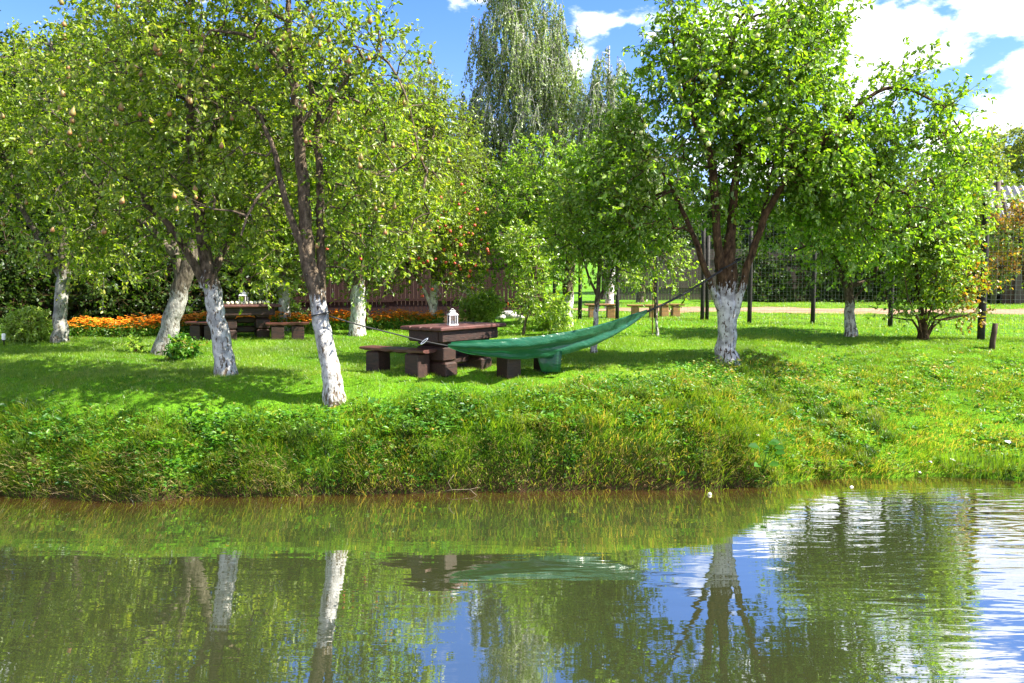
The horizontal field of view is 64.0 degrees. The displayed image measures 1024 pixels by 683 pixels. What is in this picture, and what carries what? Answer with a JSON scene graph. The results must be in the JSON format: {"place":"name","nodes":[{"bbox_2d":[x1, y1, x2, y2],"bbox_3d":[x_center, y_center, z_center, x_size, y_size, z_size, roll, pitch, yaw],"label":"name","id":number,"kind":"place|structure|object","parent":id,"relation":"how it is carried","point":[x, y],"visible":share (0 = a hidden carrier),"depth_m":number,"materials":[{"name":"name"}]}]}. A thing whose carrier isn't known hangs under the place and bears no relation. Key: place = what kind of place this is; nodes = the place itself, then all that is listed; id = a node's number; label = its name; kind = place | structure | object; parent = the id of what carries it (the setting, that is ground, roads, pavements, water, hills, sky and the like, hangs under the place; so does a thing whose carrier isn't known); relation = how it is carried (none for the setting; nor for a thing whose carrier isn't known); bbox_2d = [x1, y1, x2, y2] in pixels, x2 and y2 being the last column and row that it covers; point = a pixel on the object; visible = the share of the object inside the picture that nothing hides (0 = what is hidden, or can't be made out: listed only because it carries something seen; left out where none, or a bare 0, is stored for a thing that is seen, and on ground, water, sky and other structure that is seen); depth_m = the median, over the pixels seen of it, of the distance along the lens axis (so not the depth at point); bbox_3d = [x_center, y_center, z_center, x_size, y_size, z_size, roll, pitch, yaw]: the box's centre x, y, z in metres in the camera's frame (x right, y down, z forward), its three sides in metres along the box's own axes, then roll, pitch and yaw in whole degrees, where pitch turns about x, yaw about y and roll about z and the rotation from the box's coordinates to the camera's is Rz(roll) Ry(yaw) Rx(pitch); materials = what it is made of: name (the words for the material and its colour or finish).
{"place":"outdoors","nodes":[
{"label":"outdoors","id":0,"kind":"place"},
{"bbox_2d":[0,476,1023,682],"bbox_3d":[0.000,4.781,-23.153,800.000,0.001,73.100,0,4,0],"label":"pond water","id":1,"kind":"structure","parent":0,"point":[890,580],"depth_m":8.01,"materials":[{"name":"green liquid"}]},
{"bbox_2d":[447,475,477,494],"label":"driftwood twig","id":2,"kind":"object","parent":1,"relation":"on","point":[459,489],"visible":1,"depth_m":11.42,"materials":[{"name":"brown wood"}]},
{"bbox_2d":[0,256,1023,501],"bbox_3d":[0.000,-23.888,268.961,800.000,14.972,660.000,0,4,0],"label":"lawn ground","id":3,"kind":"structure","parent":0,"point":[174,404],"depth_m":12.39,"materials":[{"name":"green plant"}]},
{"bbox_2d":[1,333,5,345],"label":"path lamp","id":4,"kind":"object","parent":3,"relation":"on","point":[3,335],"visible":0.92,"depth_m":18.12,"materials":[{"name":"white metal"}]},
{"bbox_2d":[0,247,18,320],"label":"shade shrub","id":5,"kind":"object","parent":3,"relation":"on","point":[2,272],"visible":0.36,"depth_m":23.51,"materials":[{"name":"green plant"}]},
{"bbox_2d":[0,305,53,344],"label":"round bush","id":6,"kind":"object","parent":3,"relation":"on","point":[27,325],"visible":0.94,"depth_m":18.62,"materials":[{"name":"green plant"}]},
{"bbox_2d":[0,232,56,323],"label":"shade shrub","id":7,"kind":"object","parent":3,"relation":"on","point":[19,291],"visible":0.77,"depth_m":23.67,"materials":[{"name":"green plant"}]},
{"bbox_2d":[0,10,70,264],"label":"maple tree","id":8,"kind":"object","parent":3,"relation":"on","point":[5,232],"visible":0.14,"depth_m":26.00,"materials":[{"name":"green plant"}]},
{"bbox_2d":[0,31,92,246],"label":"maple tree","id":9,"kind":"object","parent":3,"relation":"on","point":[35,103],"depth_m":29.74,"materials":[{"name":"green plant"}]},
{"bbox_2d":[31,243,121,321],"bbox_3d":[-13.084,-1.476,25.014,3.015,3.348,3.004,3,5,35],"label":"shade shrub","id":10,"kind":"object","parent":3,"relation":"on","point":[74,311],"visible":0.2,"depth_m":24.35,"materials":[{"name":"green plant"}]},
{"bbox_2d":[0,8,154,342],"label":"apple tree","id":11,"kind":"object","parent":3,"relation":"on","point":[60,333],"visible":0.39,"depth_m":18.30,"materials":[{"name":"green plant"}]},
{"bbox_2d":[0,0,187,286],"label":"maple tree","id":12,"kind":"object","parent":3,"relation":"on","point":[48,42],"visible":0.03,"depth_m":27.30,"materials":[{"name":"green plant"}]},
{"bbox_2d":[69,237,163,320],"bbox_3d":[-12.061,-1.585,24.712,2.873,3.287,3.458,0,4,0],"label":"shade shrub","id":13,"kind":"object","parent":3,"relation":"on","point":[110,303],"visible":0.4,"depth_m":23.97,"materials":[{"name":"green plant"}]},
{"bbox_2d":[112,332,150,352],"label":"leafy weed","id":14,"kind":"object","parent":3,"relation":"on","point":[135,347],"visible":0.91,"depth_m":16.76,"materials":[{"name":"green plant"}]},
{"bbox_2d":[0,0,263,355],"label":"apple tree","id":15,"kind":"object","parent":3,"relation":"on","point":[172,315],"visible":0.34,"depth_m":15.99,"materials":[{"name":"green plant"}]},
{"bbox_2d":[108,241,204,321],"bbox_3d":[-10.772,-1.568,24.996,2.977,3.616,3.052,-3,5,-31],"label":"shade shrub","id":16,"kind":"object","parent":3,"relation":"on","point":[152,306],"visible":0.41,"depth_m":24.33,"materials":[{"name":"green plant"}]},
{"bbox_2d":[92,5,238,246],"bbox_3d":[-12.921,-6.509,30.736,6.753,12.584,8.098,0,4,0],"label":"maple tree","id":17,"kind":"object","parent":3,"relation":"on","point":[153,138],"visible":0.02,"depth_m":28.93,"materials":[{"name":"green plant"}]},
{"bbox_2d":[39,0,325,375],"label":"pear tree","id":18,"kind":"object","parent":3,"relation":"on","point":[206,269],"visible":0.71,"depth_m":13.02,"materials":[{"name":"green plant"}]},
{"bbox_2d":[156,332,208,360],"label":"leafy weed","id":19,"kind":"object","parent":3,"relation":"on","point":[182,345],"visible":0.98,"depth_m":15.90,"materials":[{"name":"green plant"}]},
{"bbox_2d":[184,321,211,340],"bbox_3d":[-7.183,-0.214,19.233,0.950,0.500,0.350,2,5,20],"label":"log bench","id":20,"kind":"object","parent":3,"relation":"on","point":[200,330],"visible":0.44,"depth_m":19.14,"materials":[{"name":"brown wood"}]},
{"bbox_2d":[153,244,249,316],"bbox_3d":[-9.646,-1.651,25.507,3.026,3.167,3.098,0,4,0],"label":"shade shrub","id":21,"kind":"object","parent":3,"relation":"on","point":[194,288],"visible":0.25,"depth_m":25.05,"materials":[{"name":"green plant"}]},
{"bbox_2d":[150,13,325,254],"bbox_3d":[-10.032,-6.311,29.319,6.444,11.253,7.848,0,4,0],"label":"maple tree","id":22,"kind":"object","parent":3,"relation":"on","point":[262,113],"visible":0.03,"depth_m":28.42,"materials":[{"name":"green plant"}]},
{"bbox_2d":[224,303,281,339],"bbox_3d":[-6.416,-0.477,19.770,1.580,0.846,0.944,-2,5,-22],"label":"picnic table","id":23,"kind":"object","parent":3,"relation":"on","point":[261,312],"visible":0.66,"depth_m":19.54,"materials":[{"name":"brown wood"}]},
{"bbox_2d":[238,290,248,303],"bbox_3d":[-6.501,-1.073,19.819,0.196,0.333,0.196,0,4,0],"label":"lantern","id":24,"kind":"object","parent":23,"relation":"on","point":[245,295],"visible":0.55,"depth_m":19.77,"materials":[{"name":"white metal"}]},
{"bbox_2d":[67,309,445,337],"bbox_3d":[-6.468,-0.511,21.641,9.656,0.707,1.995,-1,5,-16],"label":"flower bed","id":25,"kind":"object","parent":3,"relation":"on","point":[139,325],"visible":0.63,"depth_m":21.06,"materials":[{"name":"orange plant"}]},
{"bbox_2d":[224,247,310,315],"bbox_3d":[-7.819,-1.639,26.019,2.853,3.694,3.013,-3,5,-34],"label":"shade shrub","id":26,"kind":"object","parent":3,"relation":"on","point":[292,306],"visible":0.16,"depth_m":25.56,"materials":[{"name":"green plant"}]},
{"bbox_2d":[1,247,544,316],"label":"board fence","id":27,"kind":"object","parent":3,"relation":"on","point":[418,303],"visible":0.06,"depth_m":27.86,"materials":[{"name":"brown wood"}]},
{"bbox_2d":[211,141,353,330],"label":"apple tree","id":28,"kind":"object","parent":3,"relation":"on","point":[285,295],"visible":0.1,"depth_m":20.68,"materials":[{"name":"green plant"}]},
{"bbox_2d":[265,322,308,339],"bbox_3d":[-5.346,-0.205,19.535,1.000,0.500,0.350,-1,5,-15],"label":"log bench","id":29,"kind":"object","parent":3,"relation":"on","point":[277,330],"visible":0.88,"depth_m":19.41,"materials":[{"name":"brown wood"}]},
{"bbox_2d":[134,0,478,406],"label":"pear tree","id":30,"kind":"object","parent":3,"relation":"on","point":[291,46],"visible":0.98,"depth_m":12.28,"materials":[{"name":"green plant"}]},
{"bbox_2d":[246,26,384,256],"bbox_3d":[-7.776,-6.746,32.626,6.727,11.318,7.317,-1,4,-11],"label":"maple tree","id":31,"kind":"object","parent":3,"relation":"on","point":[317,86],"visible":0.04,"depth_m":31.55,"materials":[{"name":"green plant"}]},
{"bbox_2d":[267,85,448,336],"bbox_3d":[-3.999,-3.041,20.494,4.584,6.527,3.789,1,5,17],"label":"apple tree","id":32,"kind":"object","parent":3,"relation":"on","point":[358,314],"visible":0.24,"depth_m":20.35,"materials":[{"name":"green plant"}]},
{"bbox_2d":[338,74,439,277],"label":"maple tree","id":33,"kind":"object","parent":3,"relation":"on","point":[385,121],"depth_m":34.83,"materials":[{"name":"green plant"}]},
{"bbox_2d":[359,345,436,377],"bbox_3d":[-1.934,0.351,13.817,1.420,0.500,0.371,3,5,34],"label":"log bench","id":34,"kind":"object","parent":3,"relation":"on","point":[417,361],"visible":0.88,"depth_m":13.60,"materials":[{"name":"brown wood"}]},
{"bbox_2d":[329,42,509,311],"bbox_3d":[-3.289,-6.465,31.770,7.008,10.881,7.076,0,4,0],"label":"apple tree","id":35,"kind":"object","parent":3,"relation":"on","point":[467,167],"visible":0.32,"depth_m":30.71,"materials":[{"name":"green plant"}]},
{"bbox_2d":[332,170,509,317],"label":"apple tree","id":36,"kind":"object","parent":3,"relation":"on","point":[460,235],"visible":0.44,"depth_m":21.90,"materials":[{"name":"green plant"}]},
{"bbox_2d":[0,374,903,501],"bbox_3d":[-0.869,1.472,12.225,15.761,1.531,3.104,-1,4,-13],"label":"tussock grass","id":37,"kind":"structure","parent":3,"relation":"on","point":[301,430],"depth_m":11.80,"materials":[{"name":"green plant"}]},
{"bbox_2d":[400,322,506,376],"bbox_3d":[-0.985,0.125,14.191,0.914,0.846,1.780,3,5,36],"label":"picnic table","id":38,"kind":"object","parent":3,"relation":"on","point":[445,361],"visible":0.76,"depth_m":13.68,"materials":[{"name":"brown wood"}]},
{"bbox_2d":[447,308,458,324],"bbox_3d":[-1.009,-0.420,13.909,0.166,0.283,0.166,-2,5,-20],"label":"lantern","id":39,"kind":"object","parent":38,"relation":"on","point":[452,313],"visible":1,"depth_m":13.87,"materials":[{"name":"white metal"}]},
{"bbox_2d":[453,290,491,321],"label":"garden shrub","id":40,"kind":"object","parent":3,"relation":"on","point":[470,307],"visible":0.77,"depth_m":23.71,"materials":[{"name":"green plant"}]},
{"bbox_2d":[467,285,512,322],"bbox_3d":[-0.679,-0.958,23.883,1.293,1.561,1.146,-4,6,-43],"label":"garden shrub","id":41,"kind":"object","parent":3,"relation":"on","point":[495,303],"visible":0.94,"depth_m":23.72,"materials":[{"name":"green plant"}]},
{"bbox_2d":[0,333,979,379],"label":"clover patches","id":42,"kind":"object","parent":3,"relation":"on","point":[418,343],"visible":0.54,"depth_m":15.61,"materials":[{"name":"green plant"}]},
{"bbox_2d":[442,139,552,291],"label":"maple tree","id":43,"kind":"object","parent":3,"relation":"on","point":[490,183],"visible":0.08,"depth_m":32.31,"materials":[{"name":"green plant"}]},
{"bbox_2d":[503,310,517,318],"bbox_3d":[-0.116,-0.868,27.361,0.610,0.369,0.410,0,4,0],"label":"stone","id":44,"kind":"object","parent":3,"relation":"on","point":[513,315],"visible":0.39,"depth_m":27.21,"materials":[{"name":"white stone"}]},
{"bbox_2d":[0,342,1023,502],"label":"bank grass","id":45,"kind":"structure","parent":3,"relation":"on","point":[700,395],"depth_m":12.14,"materials":[{"name":"green plant"}]},
{"bbox_2d":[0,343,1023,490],"bbox_3d":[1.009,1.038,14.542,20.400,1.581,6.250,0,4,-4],"label":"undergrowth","id":46,"kind":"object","parent":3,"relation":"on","point":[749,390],"visible":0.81,"depth_m":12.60,"materials":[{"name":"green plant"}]},
{"bbox_2d":[0,374,1023,490],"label":"bankside plants","id":47,"kind":"object","parent":3,"relation":"on","point":[788,411],"visible":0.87,"depth_m":12.10,"materials":[{"name":"green plant"}]},
{"bbox_2d":[0,301,1023,337],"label":"lawn grass","id":48,"kind":"structure","parent":3,"relation":"on","point":[864,316],"depth_m":24.16,"materials":[{"name":"green plant"}]},
{"bbox_2d":[0,423,1023,500],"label":"grass","id":49,"kind":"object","parent":3,"relation":"on","point":[665,447],"visible":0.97,"depth_m":11.57,"materials":[{"name":"green plant"}]},
{"bbox_2d":[450,0,587,221],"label":"birch tree","id":50,"kind":"object","parent":3,"relation":"on","point":[543,78],"visible":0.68,"depth_m":36.34,"materials":[{"name":"green plant"}]},
{"bbox_2d":[497,358,549,378],"bbox_3d":[0.265,0.345,14.117,1.350,0.500,0.371,-3,6,-38],"label":"log bench","id":51,"kind":"object","parent":3,"relation":"on","point":[508,368],"visible":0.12,"depth_m":13.78,"materials":[{"name":"brown wood"}]},
{"bbox_2d":[491,216,572,334],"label":"young tree","id":52,"kind":"object","parent":3,"relation":"on","point":[515,250],"visible":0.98,"depth_m":20.52,"materials":[{"name":"green plant"}]},
{"bbox_2d":[534,295,581,330],"bbox_3d":[1.157,-0.735,21.850,1.154,1.269,1.265,-2,5,-22],"label":"garden shrub","id":53,"kind":"object","parent":3,"relation":"on","point":[545,326],"visible":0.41,"depth_m":21.61,"materials":[{"name":"green plant"}]},
{"bbox_2d":[475,116,650,326],"bbox_3d":[1.292,-3.322,22.977,4.914,6.071,4.138,0,4,0],"label":"young tree","id":54,"kind":"object","parent":3,"relation":"on","point":[520,209],"visible":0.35,"depth_m":22.28,"materials":[{"name":"green plant"}]},
{"bbox_2d":[524,149,667,353],"bbox_3d":[1.767,-1.862,17.084,3.011,4.460,2.907,0,4,0],"label":"young tree","id":55,"kind":"object","parent":3,"relation":"on","point":[585,250],"visible":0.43,"depth_m":16.89,"materials":[{"name":"green plant"}]},
{"bbox_2d":[584,304,614,317],"bbox_3d":[3.018,-0.999,27.604,1.150,0.540,0.371,0,4,-3],"label":"log bench","id":56,"kind":"object","parent":3,"relation":"on","point":[610,310],"visible":0.67,"depth_m":27.46,"materials":[{"name":"brown wood"}]},
{"bbox_2d":[562,46,665,308],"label":"birch tree","id":57,"kind":"object","parent":3,"relation":"on","point":[595,99],"visible":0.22,"depth_m":34.90,"materials":[{"name":"green plant"}]},
{"bbox_2d":[627,304,653,317],"bbox_3d":[4.530,-0.995,28.106,1.150,0.540,0.371,0,4,3],"label":"log bench","id":58,"kind":"object","parent":3,"relation":"on","point":[634,308],"visible":0.6,"depth_m":27.96,"materials":[{"name":"brown wood"}]},
{"bbox_2d":[652,283,653,332],"bbox_3d":[3.481,-0.957,20.243,0.036,1.800,0.024,0,4,0],"label":"sapling stake","id":59,"kind":"object","parent":3,"relation":"on","point":[652,310],"visible":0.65,"depth_m":20.25,"materials":[{"name":"brown wood"}]},
{"bbox_2d":[593,109,720,302],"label":"maple tree","id":60,"kind":"object","parent":3,"relation":"on","point":[641,293],"visible":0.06,"depth_m":42.84,"materials":[{"name":"green plant"}]},
{"bbox_2d":[616,222,704,335],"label":"young tree","id":61,"kind":"object","parent":3,"relation":"on","point":[671,267],"visible":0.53,"depth_m":19.97,"materials":[{"name":"green plant"}]},
{"bbox_2d":[658,304,684,316],"bbox_3d":[5.504,-1.046,28.604,0.950,0.540,0.371,-1,4,-7],"label":"log bench","id":62,"kind":"object","parent":3,"relation":"on","point":[664,311],"visible":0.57,"depth_m":28.46,"materials":[{"name":"brown wood"}]},
{"bbox_2d":[653,164,703,283],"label":"woodland tree","id":63,"kind":"object","parent":3,"relation":"on","point":[692,192],"visible":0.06,"depth_m":67.82,"materials":[{"name":"green plant"}]},
{"bbox_2d":[687,177,750,277],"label":"woodland tree","id":64,"kind":"object","parent":3,"relation":"on","point":[709,213],"visible":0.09,"depth_m":64.26,"materials":[{"name":"green plant"}]},
{"bbox_2d":[737,178,787,248],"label":"woodland tree","id":65,"kind":"object","parent":3,"relation":"on","point":[746,238],"visible":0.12,"depth_m":66.45,"materials":[{"name":"green plant"}]},
{"bbox_2d":[735,242,796,301],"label":"hedge bush","id":66,"kind":"object","parent":3,"relation":"on","point":[759,287],"visible":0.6,"depth_m":46.06,"materials":[{"name":"green plant"}]},
{"bbox_2d":[748,439,785,476],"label":"burdock plant","id":67,"kind":"object","parent":3,"relation":"on","point":[772,442],"visible":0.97,"depth_m":11.78,"materials":[{"name":"green plant"}]},
{"bbox_2d":[753,202,805,278],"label":"woodland tree","id":68,"kind":"object","parent":3,"relation":"on","point":[769,234],"visible":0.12,"depth_m":58.57,"materials":[{"name":"green plant"}]},
{"bbox_2d":[553,202,1023,339],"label":"wire fence","id":69,"kind":"object","parent":3,"relation":"on","point":[704,307],"visible":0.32,"depth_m":24.27,"materials":[{"name":"grey"}]},
{"bbox_2d":[555,0,1023,366],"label":"apple tree","id":70,"kind":"object","parent":3,"relation":"on","point":[824,172],"visible":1,"depth_m":14.78,"materials":[{"name":"green plant"}]},
{"bbox_2d":[310,258,740,371],"bbox_3d":[0.641,-0.468,13.864,7.963,1.971,0.567,-2,5,-24],"label":"hammock","id":71,"kind":"object","parent":70,"relation":"hanging from","point":[548,351],"visible":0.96,"depth_m":13.75,"materials":[{"name":"green fabric"}]},
{"bbox_2d":[601,247,980,300],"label":"board fence","id":72,"kind":"object","parent":3,"relation":"on","point":[685,286],"visible":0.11,"depth_m":49.64,"materials":[{"name":"brown wood"}]},
{"bbox_2d":[767,237,833,301],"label":"hedge bush","id":73,"kind":"object","parent":3,"relation":"on","point":[802,288],"visible":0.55,"depth_m":46.43,"materials":[{"name":"green plant"}]},
{"bbox_2d":[803,247,878,301],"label":"hedge bush","id":74,"kind":"object","parent":3,"relation":"on","point":[839,295],"visible":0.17,"depth_m":46.18,"materials":[{"name":"green plant"}]},
{"bbox_2d":[771,152,929,336],"bbox_3d":[8.170,-2.383,20.261,4.236,4.748,3.816,3,5,32],"label":"apple tree","id":75,"kind":"object","parent":3,"relation":"on","point":[827,255],"visible":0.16,"depth_m":20.18,"materials":[{"name":"green plant"}]},
{"bbox_2d":[855,250,908,301],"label":"hedge bush","id":76,"kind":"object","parent":3,"relation":"on","point":[884,277],"visible":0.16,"depth_m":45.16,"materials":[{"name":"green plant"}]},
{"bbox_2d":[897,150,945,247],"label":"woodland tree","id":77,"kind":"object","parent":3,"relation":"on","point":[907,182],"visible":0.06,"depth_m":86.50,"materials":[{"name":"green plant"}]},
{"bbox_2d":[887,236,964,302],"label":"hedge bush","id":78,"kind":"object","parent":3,"relation":"on","point":[912,299],"visible":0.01,"depth_m":44.19,"materials":[{"name":"green plant"}]},
{"bbox_2d":[865,139,1013,340],"bbox_3d":[9.850,-2.380,19.066,3.224,4.965,3.207,2,5,21],"label":"multi stem bush","id":79,"kind":"object","parent":3,"relation":"on","point":[928,258],"visible":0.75,"depth_m":18.80,"materials":[{"name":"green plant"}]},
{"bbox_2d":[927,154,970,196],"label":"woodland tree","id":80,"kind":"object","parent":3,"relation":"on","point":[950,172],"visible":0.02,"depth_m":84.09,"materials":[{"name":"green plant"}]},
{"bbox_2d":[914,231,1000,303],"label":"hedge bush","id":81,"kind":"object","parent":3,"relation":"on","point":[977,297],"visible":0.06,"depth_m":43.00,"materials":[{"name":"green plant"}]},
{"bbox_2d":[935,444,1023,480],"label":"sedge tuft","id":82,"kind":"object","parent":3,"relation":"on","point":[997,461],"visible":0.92,"depth_m":12.48,"materials":[{"name":"green plant"}]},
{"bbox_2d":[954,124,1017,241],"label":"woodland tree","id":83,"kind":"object","parent":3,"relation":"on","point":[997,154],"visible":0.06,"depth_m":72.86,"materials":[{"name":"green plant"}]},
{"bbox_2d":[962,188,1023,293],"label":"fence bush","id":84,"kind":"object","parent":3,"relation":"on","point":[1006,225],"visible":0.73,"depth_m":27.90,"materials":[{"name":"green plant"}]},
{"bbox_2d":[962,155,1023,245],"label":"woodland tree","id":85,"kind":"object","parent":3,"relation":"on","point":[1010,182],"visible":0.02,"depth_m":61.12,"materials":[{"name":"green plant"}]},
{"bbox_2d":[989,323,997,348],"bbox_3d":[10.484,-0.070,17.844,0.172,0.668,0.118,0,4,0],"label":"short post","id":86,"kind":"object","parent":3,"relation":"on","point":[992,341],"visible":0.85,"depth_m":17.80,"materials":[{"name":"brown wood"}]},
{"bbox_2d":[990,180,1010,303],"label":"utility pole","id":87,"kind":"object","parent":3,"relation":"on","point":[998,184],"visible":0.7,"depth_m":41.57,"materials":[{"name":"brown wood"}]},
{"bbox_2d":[982,122,1023,185],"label":"woodland tree","id":88,"kind":"object","parent":3,"relation":"on","point":[1004,150],"visible":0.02,"depth_m":80.47,"materials":[{"name":"green plant"}]},
{"bbox_2d":[984,185,1023,303],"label":"shed","id":89,"kind":"structure","parent":3,"relation":"on","point":[1008,294],"depth_m":42.63,"materials":[{"name":"brown wood"}]},
{"bbox_2d":[1014,265,1023,303],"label":"door","id":90,"kind":"structure","parent":89,"relation":"in","point":[1018,290],"depth_m":42.41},
{"bbox_2d":[1003,126,1023,219],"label":"woodland tree","id":91,"kind":"object","parent":3,"relation":"on","point":[1017,164],"visible":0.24,"depth_m":76.67,"materials":[{"name":"green plant"}]},
{"bbox_2d":[0,0,1023,255],"label":"sky","id":92,"kind":"structure","parent":0,"point":[993,30],"materials":[{"name":"blue"}]},
{"bbox_2d":[573,306,1023,314],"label":"dirt path","id":93,"kind":"structure","parent":0,"point":[768,309],"depth_m":33.17,"materials":[{"name":"beige soil"}]}
]}

